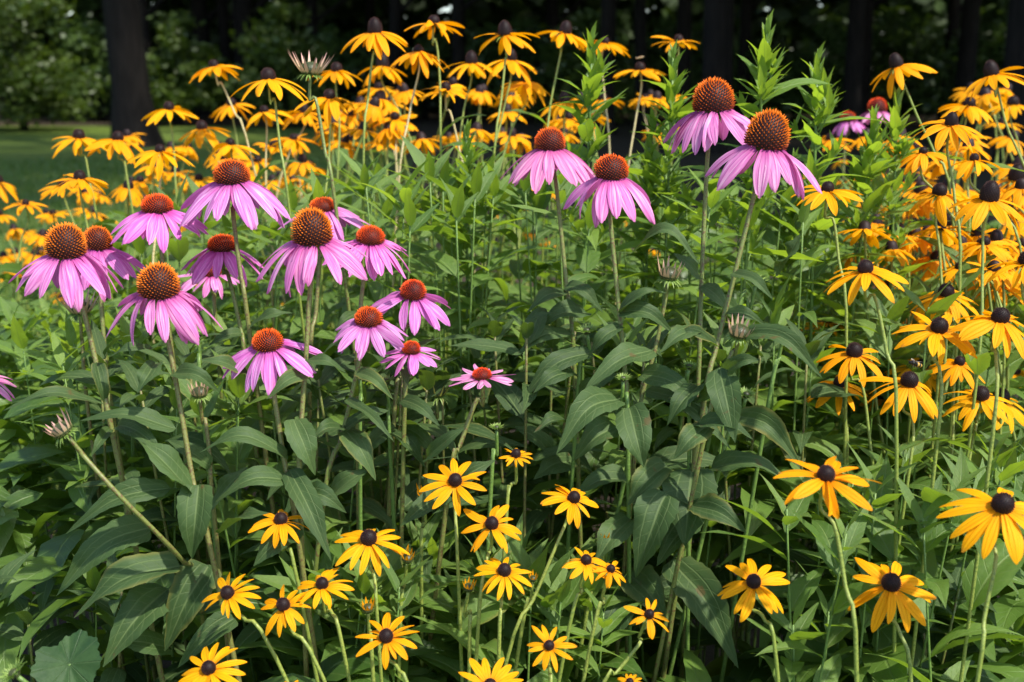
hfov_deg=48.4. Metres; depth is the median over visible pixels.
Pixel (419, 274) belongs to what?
leafy susan plant
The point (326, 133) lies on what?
black eyed susan
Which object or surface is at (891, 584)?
black eyed susan
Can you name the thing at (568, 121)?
black eyed susan
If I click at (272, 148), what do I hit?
black eyed susan
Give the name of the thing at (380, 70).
black eyed susan
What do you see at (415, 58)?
black eyed susan
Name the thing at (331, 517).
leafy susan plant
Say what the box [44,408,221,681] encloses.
coneflower bud
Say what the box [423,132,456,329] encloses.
black eyed susan
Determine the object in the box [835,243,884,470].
black eyed susan
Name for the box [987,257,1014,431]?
black eyed susan
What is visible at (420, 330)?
leafy susan plant
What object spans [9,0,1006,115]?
woodland
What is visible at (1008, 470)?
narrow leaved plant
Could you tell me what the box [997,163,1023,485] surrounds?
black eyed susan
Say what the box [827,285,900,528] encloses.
leafy susan plant
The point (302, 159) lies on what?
black eyed susan
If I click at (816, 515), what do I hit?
narrow leaved plant
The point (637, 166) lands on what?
leafy susan plant
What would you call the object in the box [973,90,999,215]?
black eyed susan
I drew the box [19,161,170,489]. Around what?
black eyed susan
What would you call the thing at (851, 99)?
tree
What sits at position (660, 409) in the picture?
leafy susan plant
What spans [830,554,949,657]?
leafy susan plant
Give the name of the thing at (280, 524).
black eyed susan
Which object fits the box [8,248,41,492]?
black eyed susan
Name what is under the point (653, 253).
black eyed susan
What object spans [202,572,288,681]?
black eyed susan
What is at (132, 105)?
tree
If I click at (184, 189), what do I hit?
black eyed susan
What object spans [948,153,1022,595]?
black eyed susan
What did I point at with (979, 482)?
leafy susan plant
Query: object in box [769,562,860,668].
leafy susan plant
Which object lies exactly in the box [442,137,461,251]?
black eyed susan
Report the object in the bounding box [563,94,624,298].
black eyed susan
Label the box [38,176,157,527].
black eyed susan
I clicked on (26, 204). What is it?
black eyed susan
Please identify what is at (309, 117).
black eyed susan
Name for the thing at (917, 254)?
black eyed susan
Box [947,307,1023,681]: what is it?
black eyed susan
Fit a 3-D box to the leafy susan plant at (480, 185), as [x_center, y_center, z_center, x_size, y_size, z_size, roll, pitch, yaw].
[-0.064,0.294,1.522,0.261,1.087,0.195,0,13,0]
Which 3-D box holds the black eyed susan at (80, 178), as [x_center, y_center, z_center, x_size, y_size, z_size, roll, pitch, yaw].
[-0.573,0.279,1.673,0.159,1.048,0.153,0,13,0]
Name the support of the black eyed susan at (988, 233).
on the flower bed soil
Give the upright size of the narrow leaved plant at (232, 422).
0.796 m
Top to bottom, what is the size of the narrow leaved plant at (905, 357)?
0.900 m
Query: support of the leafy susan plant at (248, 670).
on the flower bed soil
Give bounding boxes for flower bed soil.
[12,355,1020,681]
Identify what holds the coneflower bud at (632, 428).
on the flower bed soil
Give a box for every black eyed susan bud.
[362,597,374,681]
[397,545,414,681]
[416,483,426,666]
[462,576,476,681]
[513,571,537,678]
[574,532,609,678]
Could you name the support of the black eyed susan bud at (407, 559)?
on the flower bed soil
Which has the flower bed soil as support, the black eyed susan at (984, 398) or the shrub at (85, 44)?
the black eyed susan at (984, 398)
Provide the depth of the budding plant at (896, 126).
1.52 m
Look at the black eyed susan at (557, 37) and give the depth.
1.82 m
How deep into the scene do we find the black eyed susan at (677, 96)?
2.70 m
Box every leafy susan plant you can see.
[2,274,84,615]
[27,549,125,675]
[68,348,142,664]
[78,217,188,554]
[84,315,176,529]
[104,230,239,422]
[105,188,204,660]
[110,208,139,452]
[110,365,206,681]
[136,168,220,559]
[151,173,254,398]
[151,311,231,657]
[155,211,221,339]
[160,375,292,678]
[161,301,247,541]
[162,362,281,681]
[172,349,270,640]
[178,212,314,541]
[202,389,352,623]
[213,363,307,571]
[219,206,313,496]
[222,163,327,520]
[226,207,316,510]
[237,566,339,666]
[242,179,327,496]
[249,527,349,635]
[258,561,358,655]
[278,178,370,483]
[279,170,348,497]
[280,181,361,479]
[289,565,423,678]
[291,170,450,489]
[293,546,433,681]
[298,530,410,681]
[305,146,442,625]
[306,360,407,583]
[317,185,464,521]
[321,556,457,681]
[331,145,426,520]
[332,154,449,517]
[332,561,350,634]
[339,160,436,451]
[343,528,454,664]
[352,176,409,515]
[369,179,465,403]
[384,136,515,511]
[386,164,455,474]
[388,150,550,523]
[388,171,442,473]
[390,158,531,501]
[392,172,536,545]
[394,194,510,520]
[399,506,453,625]
[401,184,442,355]
[409,567,488,681]
[414,504,479,591]
[414,527,525,681]
[415,168,526,533]
[417,160,504,519]
[424,190,508,515]
[428,147,546,504]
[450,526,548,661]
[451,513,584,680]
[452,179,581,539]
[456,535,582,680]
[460,523,524,636]
[468,179,611,549]
[471,182,595,538]
[474,154,604,537]
[474,195,521,452]
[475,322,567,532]
[477,168,605,521]
[484,545,599,675]
[489,164,636,673]
[505,170,581,509]
[511,550,622,667]
[516,196,643,607]
[524,169,621,523]
[526,549,646,681]
[535,551,634,675]
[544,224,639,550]
[549,199,615,324]
[562,165,630,546]
[566,313,706,681]
[570,206,618,554]
[576,157,706,678]
[578,162,675,549]
[580,286,669,629]
[585,144,723,560]
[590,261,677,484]
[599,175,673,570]
[604,159,682,557]
[608,156,641,571]
[617,332,732,681]
[619,182,704,450]
[625,189,687,356]
[652,312,766,678]
[653,198,727,558]
[656,182,759,649]
[664,195,796,659]
[681,178,842,653]
[701,473,824,681]
[704,179,806,642]
[712,273,815,658]
[732,173,850,665]
[732,187,788,653]
[736,181,849,644]
[736,198,778,624]
[737,321,857,678]
[738,589,825,681]
[739,177,843,647]
[756,498,906,681]
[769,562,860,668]
[772,189,909,562]
[792,178,869,425]
[792,441,936,681]
[794,178,887,548]
[803,283,873,463]
[804,267,842,576]
[813,171,863,548]
[817,156,920,547]
[823,281,963,578]
[824,287,961,576]
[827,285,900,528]
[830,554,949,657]
[844,420,973,681]
[844,607,913,681]
[847,471,1023,681]
[884,266,977,430]
[889,268,928,425]
[892,447,1010,670]
[909,256,1009,481]
[918,417,1019,650]
[936,302,1019,488]
[939,452,1018,643]
[953,593,1023,679]
[969,445,1023,657]
[970,428,1023,655]
[1010,270,1023,399]
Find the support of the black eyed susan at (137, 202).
on the flower bed soil
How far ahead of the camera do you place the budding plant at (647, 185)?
1.53 m
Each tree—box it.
[102,0,166,147]
[139,0,164,121]
[191,0,229,116]
[217,0,233,116]
[229,0,268,119]
[307,0,346,117]
[365,0,388,93]
[387,0,413,116]
[449,0,476,124]
[545,0,584,115]
[594,0,616,134]
[632,0,649,132]
[675,0,691,126]
[693,0,727,154]
[725,0,734,136]
[734,0,763,119]
[834,0,865,137]
[861,0,886,127]
[936,0,962,120]
[952,0,981,132]
[988,0,1023,170]
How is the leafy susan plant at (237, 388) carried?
on the flower bed soil
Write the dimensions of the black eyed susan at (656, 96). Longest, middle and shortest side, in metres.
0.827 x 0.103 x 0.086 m
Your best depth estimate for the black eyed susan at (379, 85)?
2.63 m
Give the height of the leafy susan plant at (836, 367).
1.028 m
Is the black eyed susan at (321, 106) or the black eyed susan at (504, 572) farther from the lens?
the black eyed susan at (321, 106)
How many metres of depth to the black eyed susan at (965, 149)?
1.76 m
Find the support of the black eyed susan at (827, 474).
on the flower bed soil
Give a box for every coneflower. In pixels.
[0,375,16,400]
[3,221,171,681]
[66,261,267,681]
[80,225,157,680]
[110,192,207,561]
[178,268,246,419]
[179,158,290,513]
[181,233,264,502]
[199,327,330,681]
[256,205,367,676]
[278,196,369,527]
[284,306,407,598]
[322,224,409,529]
[368,279,450,534]
[379,340,439,566]
[400,364,515,666]
[500,126,602,548]
[563,153,699,674]
[657,108,821,678]
[660,77,750,677]
[832,111,864,271]
[851,97,889,453]
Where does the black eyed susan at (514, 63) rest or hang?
on the flower bed soil
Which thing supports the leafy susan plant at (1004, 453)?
on the flower bed soil
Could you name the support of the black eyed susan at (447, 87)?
on the flower bed soil
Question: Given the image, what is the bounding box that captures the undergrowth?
[0,200,1023,681]
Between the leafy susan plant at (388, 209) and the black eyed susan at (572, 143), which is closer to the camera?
the leafy susan plant at (388, 209)
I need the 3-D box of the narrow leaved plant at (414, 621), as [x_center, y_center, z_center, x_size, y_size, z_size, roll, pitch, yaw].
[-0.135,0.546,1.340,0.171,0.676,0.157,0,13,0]
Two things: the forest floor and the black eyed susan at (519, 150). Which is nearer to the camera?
the black eyed susan at (519, 150)
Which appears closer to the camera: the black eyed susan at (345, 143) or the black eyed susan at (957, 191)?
the black eyed susan at (957, 191)
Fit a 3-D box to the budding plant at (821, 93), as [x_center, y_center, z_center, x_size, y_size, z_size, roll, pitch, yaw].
[0.397,0.221,1.547,0.235,1.219,0.213,0,13,0]
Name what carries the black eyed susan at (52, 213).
on the flower bed soil
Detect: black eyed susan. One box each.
[0,176,18,202]
[0,209,49,337]
[0,251,30,386]
[0,272,57,488]
[1,247,76,389]
[3,199,59,527]
[5,223,54,535]
[7,229,46,321]
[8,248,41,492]
[12,264,28,306]
[15,228,58,320]
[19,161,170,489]
[22,246,47,389]
[35,209,100,461]
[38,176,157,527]
[41,208,58,231]
[47,170,157,672]
[51,128,176,661]
[53,294,64,303]
[55,206,108,322]
[66,186,99,228]
[77,189,104,225]
[84,131,144,261]
[90,191,111,472]
[109,179,143,286]
[118,176,170,542]
[123,129,146,243]
[127,144,194,681]
[128,176,139,207]
[129,194,145,249]
[141,101,235,298]
[143,160,170,190]
[155,166,192,293]
[165,141,190,241]
[174,141,197,203]
[174,178,189,200]
[177,173,215,293]
[178,120,283,431]
[178,643,246,681]
[189,59,303,315]
[191,138,259,424]
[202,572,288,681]
[204,149,246,333]
[206,152,281,321]
[210,97,255,297]
[222,67,321,480]
[240,155,295,336]
[243,140,291,234]
[245,105,293,332]
[245,171,261,288]
[248,509,318,681]
[250,96,364,495]
[256,104,323,321]
[258,133,309,325]
[261,585,326,681]
[262,174,285,431]
[270,133,319,317]
[271,121,377,433]
[276,171,333,327]
[278,89,361,482]
[279,174,335,286]
[286,154,318,312]
[289,101,336,333]
[289,160,326,207]
[295,62,391,380]
[295,567,354,681]
[296,181,325,288]
[303,134,355,313]
[310,115,366,496]
[312,128,353,304]
[313,97,383,303]
[316,107,368,320]
[316,122,347,180]
[327,134,367,326]
[329,17,426,496]
[329,110,390,327]
[334,110,354,183]
[334,529,409,681]
[338,44,448,465]
[338,90,393,382]
[348,107,434,329]
[355,613,418,681]
[357,53,465,355]
[357,82,440,530]
[360,110,397,282]
[364,96,412,496]
[365,140,399,216]
[367,85,400,422]
[368,116,415,459]
[373,121,402,452]
[378,129,507,431]
[390,83,432,281]
[394,122,474,333]
[402,458,529,681]
[404,15,485,471]
[404,131,449,357]
[406,448,531,662]
[407,484,598,668]
[417,81,484,333]
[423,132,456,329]
[428,128,487,280]
[429,77,467,224]
[436,50,499,437]
[438,85,489,339]
[441,20,539,483]
[442,84,497,358]
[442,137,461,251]
[458,122,497,411]
[458,657,522,681]
[461,111,579,301]
[461,505,521,681]
[469,48,536,452]
[472,76,553,459]
[474,557,531,661]
[486,90,534,332]
[488,103,526,474]
[488,127,528,291]
[489,127,531,296]
[493,92,528,476]
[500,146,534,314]
[501,133,531,325]
[503,90,586,519]
[509,20,586,287]
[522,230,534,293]
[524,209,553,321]
[527,625,576,681]
[544,116,568,249]
[547,126,580,285]
[557,547,606,681]
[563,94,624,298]
[569,124,577,220]
[572,91,582,238]
[572,112,609,272]
[579,36,635,319]
[581,62,665,538]
[581,561,625,681]
[602,598,668,681]
[617,674,641,681]
[628,93,653,254]
[630,34,698,387]
[635,91,667,283]
[642,124,662,237]
[644,89,663,213]
[648,248,659,292]
[658,95,708,262]
[710,213,888,677]
[717,558,789,681]
[720,223,973,656]
[753,133,854,372]
[768,258,916,679]
[773,456,881,681]
[775,181,862,578]
[779,224,917,525]
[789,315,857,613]
[805,156,1023,544]
[806,375,867,581]
[808,390,884,543]
[816,342,920,563]
[821,311,978,681]
[824,259,975,681]
[831,157,860,212]
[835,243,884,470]
[837,128,921,529]
[837,220,893,514]
[844,371,974,681]
[847,128,885,347]
[848,557,935,681]
[859,142,928,451]
[870,52,1023,433]
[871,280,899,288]
[874,240,952,604]
[877,221,917,426]
[878,197,926,443]
[881,250,943,426]
[884,358,949,468]
[885,181,930,279]
[886,385,1013,650]
[890,220,966,513]
[891,225,932,447]
[893,259,955,482]
[893,356,995,599]
[894,218,930,343]
[895,307,937,444]
[899,97,993,442]
[899,111,1023,520]
[899,146,1023,486]
[899,173,947,370]
[900,174,906,270]
[903,196,934,446]
[903,225,952,355]
[904,260,1019,526]
[905,183,1002,489]
[907,227,931,316]
[909,283,983,476]
[910,177,970,437]
[911,166,936,250]
[912,213,1021,433]
[919,151,976,374]
[921,190,962,389]
[922,271,1011,472]
[927,262,1013,439]
[932,254,954,414]
[936,487,1023,681]
[937,235,973,437]
[942,132,990,230]
[944,180,1023,635]
[945,138,990,234]
[946,201,1023,369]
[947,282,1023,483]
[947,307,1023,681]
[948,82,976,175]
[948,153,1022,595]
[948,306,1023,448]
[952,130,1023,284]
[952,388,1023,648]
[955,83,1013,171]
[955,236,1022,501]
[956,85,993,183]
[958,239,1016,441]
[960,183,978,222]
[964,60,1023,346]
[966,226,1007,417]
[972,229,1023,433]
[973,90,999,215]
[976,87,1023,402]
[977,259,1023,468]
[981,103,1006,227]
[983,116,1023,228]
[985,178,1023,309]
[986,95,1023,369]
[986,228,1016,351]
[986,251,1023,535]
[987,194,1023,352]
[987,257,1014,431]
[989,220,1023,334]
[995,181,1022,237]
[997,95,1007,228]
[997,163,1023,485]
[999,217,1023,313]
[1001,283,1023,349]
[1007,238,1023,654]
[1007,246,1019,297]
[1010,369,1023,399]
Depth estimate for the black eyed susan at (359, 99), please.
2.33 m
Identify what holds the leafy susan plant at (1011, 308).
on the flower bed soil
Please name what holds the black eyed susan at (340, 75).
on the flower bed soil
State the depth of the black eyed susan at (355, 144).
2.55 m
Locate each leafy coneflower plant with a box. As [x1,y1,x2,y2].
[0,550,35,593]
[0,591,82,681]
[18,369,204,681]
[35,319,181,681]
[68,554,163,681]
[73,360,229,681]
[139,333,288,655]
[154,558,212,681]
[230,370,376,681]
[240,339,398,634]
[309,337,458,580]
[319,370,417,532]
[329,356,512,628]
[330,353,446,545]
[381,347,530,573]
[406,329,561,549]
[424,352,560,556]
[433,308,609,672]
[436,305,574,555]
[465,309,591,622]
[485,298,661,641]
[533,320,670,661]
[573,318,715,650]
[613,305,771,679]
[643,326,820,668]
[649,332,825,666]
[717,318,863,634]
[864,588,962,657]
[868,561,1021,670]
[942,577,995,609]
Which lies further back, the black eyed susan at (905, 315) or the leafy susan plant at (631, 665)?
the black eyed susan at (905, 315)
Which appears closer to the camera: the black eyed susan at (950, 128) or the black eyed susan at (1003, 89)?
the black eyed susan at (950, 128)
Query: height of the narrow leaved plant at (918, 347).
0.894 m
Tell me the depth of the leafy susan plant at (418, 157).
1.45 m
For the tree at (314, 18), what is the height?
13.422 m
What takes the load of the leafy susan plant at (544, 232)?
on the flower bed soil
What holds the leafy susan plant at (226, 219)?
on the flower bed soil
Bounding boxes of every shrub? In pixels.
[0,0,110,130]
[45,13,156,121]
[145,8,242,125]
[211,0,347,126]
[293,24,402,118]
[350,19,487,118]
[465,14,573,120]
[534,7,652,122]
[615,9,736,116]
[733,15,893,122]
[837,0,960,119]
[919,0,1008,124]
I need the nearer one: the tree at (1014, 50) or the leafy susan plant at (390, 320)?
the leafy susan plant at (390, 320)
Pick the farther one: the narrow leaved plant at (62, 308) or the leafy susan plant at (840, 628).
the narrow leaved plant at (62, 308)
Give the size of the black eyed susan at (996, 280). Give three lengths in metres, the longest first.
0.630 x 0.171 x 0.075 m
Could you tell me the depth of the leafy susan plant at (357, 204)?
1.78 m
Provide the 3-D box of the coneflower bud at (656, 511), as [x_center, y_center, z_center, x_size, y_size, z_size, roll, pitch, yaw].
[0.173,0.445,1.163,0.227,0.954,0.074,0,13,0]
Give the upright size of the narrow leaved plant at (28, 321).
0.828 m
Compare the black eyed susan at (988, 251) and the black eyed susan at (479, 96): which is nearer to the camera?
the black eyed susan at (988, 251)
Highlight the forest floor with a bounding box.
[0,108,1019,315]
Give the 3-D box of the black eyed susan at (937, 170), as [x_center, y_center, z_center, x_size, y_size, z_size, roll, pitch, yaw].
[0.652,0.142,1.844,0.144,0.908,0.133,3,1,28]
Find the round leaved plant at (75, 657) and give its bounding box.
[30,629,101,681]
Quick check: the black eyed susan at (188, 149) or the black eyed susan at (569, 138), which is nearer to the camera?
the black eyed susan at (569, 138)
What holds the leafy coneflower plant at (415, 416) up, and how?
on the flower bed soil
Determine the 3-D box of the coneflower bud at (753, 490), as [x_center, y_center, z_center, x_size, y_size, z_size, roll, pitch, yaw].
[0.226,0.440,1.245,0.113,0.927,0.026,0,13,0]
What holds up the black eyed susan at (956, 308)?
on the flower bed soil
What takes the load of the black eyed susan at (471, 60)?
on the flower bed soil
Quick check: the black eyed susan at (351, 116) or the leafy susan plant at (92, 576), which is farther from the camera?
the black eyed susan at (351, 116)
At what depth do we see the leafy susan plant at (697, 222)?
1.67 m
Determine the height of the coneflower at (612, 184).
1.098 m
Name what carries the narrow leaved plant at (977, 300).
on the flower bed soil
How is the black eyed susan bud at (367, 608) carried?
on the flower bed soil
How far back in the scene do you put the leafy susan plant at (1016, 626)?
1.18 m
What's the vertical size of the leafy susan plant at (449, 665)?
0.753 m
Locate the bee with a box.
[907,358,921,369]
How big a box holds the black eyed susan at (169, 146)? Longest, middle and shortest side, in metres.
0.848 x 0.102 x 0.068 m
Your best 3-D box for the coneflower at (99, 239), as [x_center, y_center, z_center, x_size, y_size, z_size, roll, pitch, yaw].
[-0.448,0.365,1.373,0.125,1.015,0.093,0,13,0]
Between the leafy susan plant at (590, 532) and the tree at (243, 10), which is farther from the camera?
the tree at (243, 10)
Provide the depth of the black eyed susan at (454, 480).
1.07 m
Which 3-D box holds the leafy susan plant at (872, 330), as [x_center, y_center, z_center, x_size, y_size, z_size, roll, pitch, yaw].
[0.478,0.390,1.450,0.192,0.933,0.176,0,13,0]
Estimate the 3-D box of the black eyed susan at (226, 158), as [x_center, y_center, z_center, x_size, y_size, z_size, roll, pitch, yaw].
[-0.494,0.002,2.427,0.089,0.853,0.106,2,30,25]
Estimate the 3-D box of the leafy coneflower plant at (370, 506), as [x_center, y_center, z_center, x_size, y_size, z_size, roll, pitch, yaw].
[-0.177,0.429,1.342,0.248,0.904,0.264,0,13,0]
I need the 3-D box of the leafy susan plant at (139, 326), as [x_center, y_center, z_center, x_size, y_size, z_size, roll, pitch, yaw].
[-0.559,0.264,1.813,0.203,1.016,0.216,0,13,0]
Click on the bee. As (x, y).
(915, 364)
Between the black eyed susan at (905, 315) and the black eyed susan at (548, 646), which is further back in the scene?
the black eyed susan at (905, 315)
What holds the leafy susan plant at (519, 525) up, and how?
on the flower bed soil
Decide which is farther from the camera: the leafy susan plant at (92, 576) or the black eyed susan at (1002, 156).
the black eyed susan at (1002, 156)
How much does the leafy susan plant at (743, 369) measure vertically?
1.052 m
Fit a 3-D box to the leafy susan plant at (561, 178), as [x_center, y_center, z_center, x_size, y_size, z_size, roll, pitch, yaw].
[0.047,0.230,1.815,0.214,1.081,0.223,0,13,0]
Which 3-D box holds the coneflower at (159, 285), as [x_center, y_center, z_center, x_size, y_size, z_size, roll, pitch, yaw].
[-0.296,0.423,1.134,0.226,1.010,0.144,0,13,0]
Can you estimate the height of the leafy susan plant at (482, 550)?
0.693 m
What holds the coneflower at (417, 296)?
on the flower bed soil
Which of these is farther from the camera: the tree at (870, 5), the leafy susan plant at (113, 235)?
the tree at (870, 5)
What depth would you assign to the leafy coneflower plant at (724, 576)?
1.29 m
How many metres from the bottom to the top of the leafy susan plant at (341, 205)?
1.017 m
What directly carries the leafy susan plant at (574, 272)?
on the flower bed soil
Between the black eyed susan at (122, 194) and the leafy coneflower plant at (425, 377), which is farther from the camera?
the black eyed susan at (122, 194)
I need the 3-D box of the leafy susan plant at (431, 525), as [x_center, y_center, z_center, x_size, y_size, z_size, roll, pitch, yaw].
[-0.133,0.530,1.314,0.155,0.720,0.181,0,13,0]
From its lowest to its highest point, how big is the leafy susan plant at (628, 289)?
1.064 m
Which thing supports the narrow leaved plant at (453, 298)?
on the flower bed soil
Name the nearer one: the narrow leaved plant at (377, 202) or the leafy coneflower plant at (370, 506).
the leafy coneflower plant at (370, 506)
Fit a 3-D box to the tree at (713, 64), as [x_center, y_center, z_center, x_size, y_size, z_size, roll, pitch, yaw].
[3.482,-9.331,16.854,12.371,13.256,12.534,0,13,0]
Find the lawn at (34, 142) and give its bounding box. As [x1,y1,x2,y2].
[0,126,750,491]
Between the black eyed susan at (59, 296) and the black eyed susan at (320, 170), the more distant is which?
the black eyed susan at (59, 296)
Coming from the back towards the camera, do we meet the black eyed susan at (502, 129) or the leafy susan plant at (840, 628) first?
the black eyed susan at (502, 129)
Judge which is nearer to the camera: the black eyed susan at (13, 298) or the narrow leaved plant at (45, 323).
the narrow leaved plant at (45, 323)
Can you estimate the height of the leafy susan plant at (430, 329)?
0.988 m
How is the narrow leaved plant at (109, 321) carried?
on the flower bed soil
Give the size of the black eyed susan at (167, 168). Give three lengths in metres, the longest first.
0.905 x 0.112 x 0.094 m
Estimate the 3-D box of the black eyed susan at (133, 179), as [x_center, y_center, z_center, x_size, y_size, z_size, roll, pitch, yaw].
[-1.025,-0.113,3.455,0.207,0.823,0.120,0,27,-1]
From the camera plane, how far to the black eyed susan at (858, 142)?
2.18 m
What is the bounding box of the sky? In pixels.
[67,3,872,68]
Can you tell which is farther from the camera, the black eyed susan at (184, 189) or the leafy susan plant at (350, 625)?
the black eyed susan at (184, 189)
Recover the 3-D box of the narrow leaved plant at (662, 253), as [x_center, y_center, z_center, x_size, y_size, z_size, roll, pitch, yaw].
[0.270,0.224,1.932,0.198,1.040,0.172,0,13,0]
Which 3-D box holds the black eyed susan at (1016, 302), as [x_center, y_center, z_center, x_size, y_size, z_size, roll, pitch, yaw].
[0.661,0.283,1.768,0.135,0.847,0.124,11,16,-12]
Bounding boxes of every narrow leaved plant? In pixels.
[0,286,56,681]
[0,295,56,629]
[0,298,80,627]
[0,309,82,634]
[0,316,53,626]
[0,317,81,613]
[10,328,148,670]
[11,313,51,630]
[16,311,142,662]
[17,321,158,677]
[21,309,99,616]
[23,306,79,622]
[24,290,92,622]
[24,298,97,617]
[35,313,163,681]
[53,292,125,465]
[56,308,143,561]
[79,306,195,671]
[108,332,224,681]
[109,288,163,549]
[111,355,214,640]
[115,336,245,564]
[127,338,246,563]
[136,309,174,533]
[142,351,271,662]
[178,302,263,545]
[190,216,285,504]
[196,325,241,530]
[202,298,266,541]
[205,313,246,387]
[209,207,295,502]
[231,551,334,661]
[248,557,354,678]
[261,167,364,511]
[308,558,432,679]
[340,157,444,539]
[364,197,407,424]
[364,200,421,474]
[399,152,481,518]
[399,188,465,440]
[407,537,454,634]
[414,519,469,673]
[440,153,528,548]
[445,540,496,666]
[485,196,533,471]
[539,575,643,681]
[554,530,596,645]
[600,186,702,607]
[623,218,679,311]
[635,177,731,650]
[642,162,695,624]
[646,168,748,618]
[662,169,750,656]
[677,177,744,659]
[691,183,768,665]
[736,152,851,637]
[742,196,809,519]
[765,458,855,672]
[782,449,882,663]
[787,203,884,562]
[791,452,907,654]
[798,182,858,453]
[813,306,854,520]
[844,286,920,537]
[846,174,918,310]
[903,316,991,448]
[928,277,1017,458]
[940,438,1023,642]
[955,284,1023,486]
[1009,301,1023,387]
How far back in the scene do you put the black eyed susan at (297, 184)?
3.23 m
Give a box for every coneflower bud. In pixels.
[0,658,27,681]
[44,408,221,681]
[54,288,125,670]
[167,383,246,676]
[197,329,216,562]
[289,52,373,498]
[353,372,363,560]
[381,373,425,544]
[416,381,453,632]
[482,422,503,636]
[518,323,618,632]
[556,372,651,676]
[585,254,731,669]
[598,349,664,596]
[627,360,738,681]
[632,313,821,681]
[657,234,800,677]
[668,386,800,674]
[719,344,782,681]
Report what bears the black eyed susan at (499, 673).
on the flower bed soil
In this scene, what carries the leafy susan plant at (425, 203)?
on the flower bed soil
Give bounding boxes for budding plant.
[412,119,512,534]
[531,21,663,555]
[581,130,711,551]
[591,40,733,681]
[667,9,834,658]
[720,147,859,681]
[738,40,905,545]
[777,105,929,575]
[816,79,963,521]
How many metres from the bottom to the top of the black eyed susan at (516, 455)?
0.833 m
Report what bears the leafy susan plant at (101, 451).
on the flower bed soil
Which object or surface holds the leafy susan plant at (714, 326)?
on the flower bed soil
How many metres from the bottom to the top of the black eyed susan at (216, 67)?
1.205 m
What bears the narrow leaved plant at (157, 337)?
on the flower bed soil
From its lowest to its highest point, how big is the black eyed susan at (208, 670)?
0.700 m
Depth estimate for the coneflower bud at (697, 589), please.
1.12 m
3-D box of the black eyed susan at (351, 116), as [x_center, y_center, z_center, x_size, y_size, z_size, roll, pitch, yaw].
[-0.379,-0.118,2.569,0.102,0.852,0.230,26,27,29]
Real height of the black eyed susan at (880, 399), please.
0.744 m
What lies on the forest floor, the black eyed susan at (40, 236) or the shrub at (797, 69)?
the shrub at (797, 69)
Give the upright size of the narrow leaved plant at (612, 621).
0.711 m
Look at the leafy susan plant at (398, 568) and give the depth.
1.16 m
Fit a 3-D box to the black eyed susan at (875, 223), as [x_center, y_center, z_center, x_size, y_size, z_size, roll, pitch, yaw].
[0.439,0.222,1.786,0.072,0.866,0.178,4,9,-40]
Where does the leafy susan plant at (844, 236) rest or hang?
on the flower bed soil
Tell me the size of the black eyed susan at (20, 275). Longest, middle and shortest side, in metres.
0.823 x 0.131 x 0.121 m
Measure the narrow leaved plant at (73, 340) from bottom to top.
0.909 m
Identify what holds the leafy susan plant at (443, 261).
on the flower bed soil
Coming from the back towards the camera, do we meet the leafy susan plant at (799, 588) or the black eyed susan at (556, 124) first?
the black eyed susan at (556, 124)
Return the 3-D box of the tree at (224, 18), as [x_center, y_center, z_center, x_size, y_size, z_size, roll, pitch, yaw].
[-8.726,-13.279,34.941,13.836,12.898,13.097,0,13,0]
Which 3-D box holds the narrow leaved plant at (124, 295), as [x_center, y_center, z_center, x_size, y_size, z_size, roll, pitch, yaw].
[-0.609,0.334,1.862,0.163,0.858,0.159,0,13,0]
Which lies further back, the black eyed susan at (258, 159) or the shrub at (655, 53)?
the shrub at (655, 53)
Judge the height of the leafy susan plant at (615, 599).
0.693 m
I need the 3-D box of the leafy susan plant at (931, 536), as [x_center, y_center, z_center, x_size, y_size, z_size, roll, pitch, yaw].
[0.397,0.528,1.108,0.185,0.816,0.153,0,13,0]
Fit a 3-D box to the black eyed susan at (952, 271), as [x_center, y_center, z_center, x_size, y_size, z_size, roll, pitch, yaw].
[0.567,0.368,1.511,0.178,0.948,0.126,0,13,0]
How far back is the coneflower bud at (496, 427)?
1.15 m
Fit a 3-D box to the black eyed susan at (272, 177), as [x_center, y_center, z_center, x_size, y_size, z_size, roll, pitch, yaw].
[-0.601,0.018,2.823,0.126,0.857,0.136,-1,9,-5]
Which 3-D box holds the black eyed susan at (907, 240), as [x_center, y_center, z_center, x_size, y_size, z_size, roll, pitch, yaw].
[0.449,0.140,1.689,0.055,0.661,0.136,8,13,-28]
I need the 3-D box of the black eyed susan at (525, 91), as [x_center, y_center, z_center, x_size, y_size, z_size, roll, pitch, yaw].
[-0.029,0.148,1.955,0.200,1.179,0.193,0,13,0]
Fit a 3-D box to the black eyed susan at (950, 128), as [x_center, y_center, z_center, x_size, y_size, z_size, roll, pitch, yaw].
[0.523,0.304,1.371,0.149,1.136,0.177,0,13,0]
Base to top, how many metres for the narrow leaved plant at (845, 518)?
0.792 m
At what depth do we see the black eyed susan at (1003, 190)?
1.81 m
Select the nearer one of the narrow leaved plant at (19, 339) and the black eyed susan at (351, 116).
the narrow leaved plant at (19, 339)
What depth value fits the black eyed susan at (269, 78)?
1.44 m
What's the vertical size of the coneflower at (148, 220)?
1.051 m
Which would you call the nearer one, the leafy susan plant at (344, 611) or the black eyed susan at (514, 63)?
the leafy susan plant at (344, 611)
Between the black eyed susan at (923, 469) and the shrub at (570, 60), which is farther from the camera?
the shrub at (570, 60)

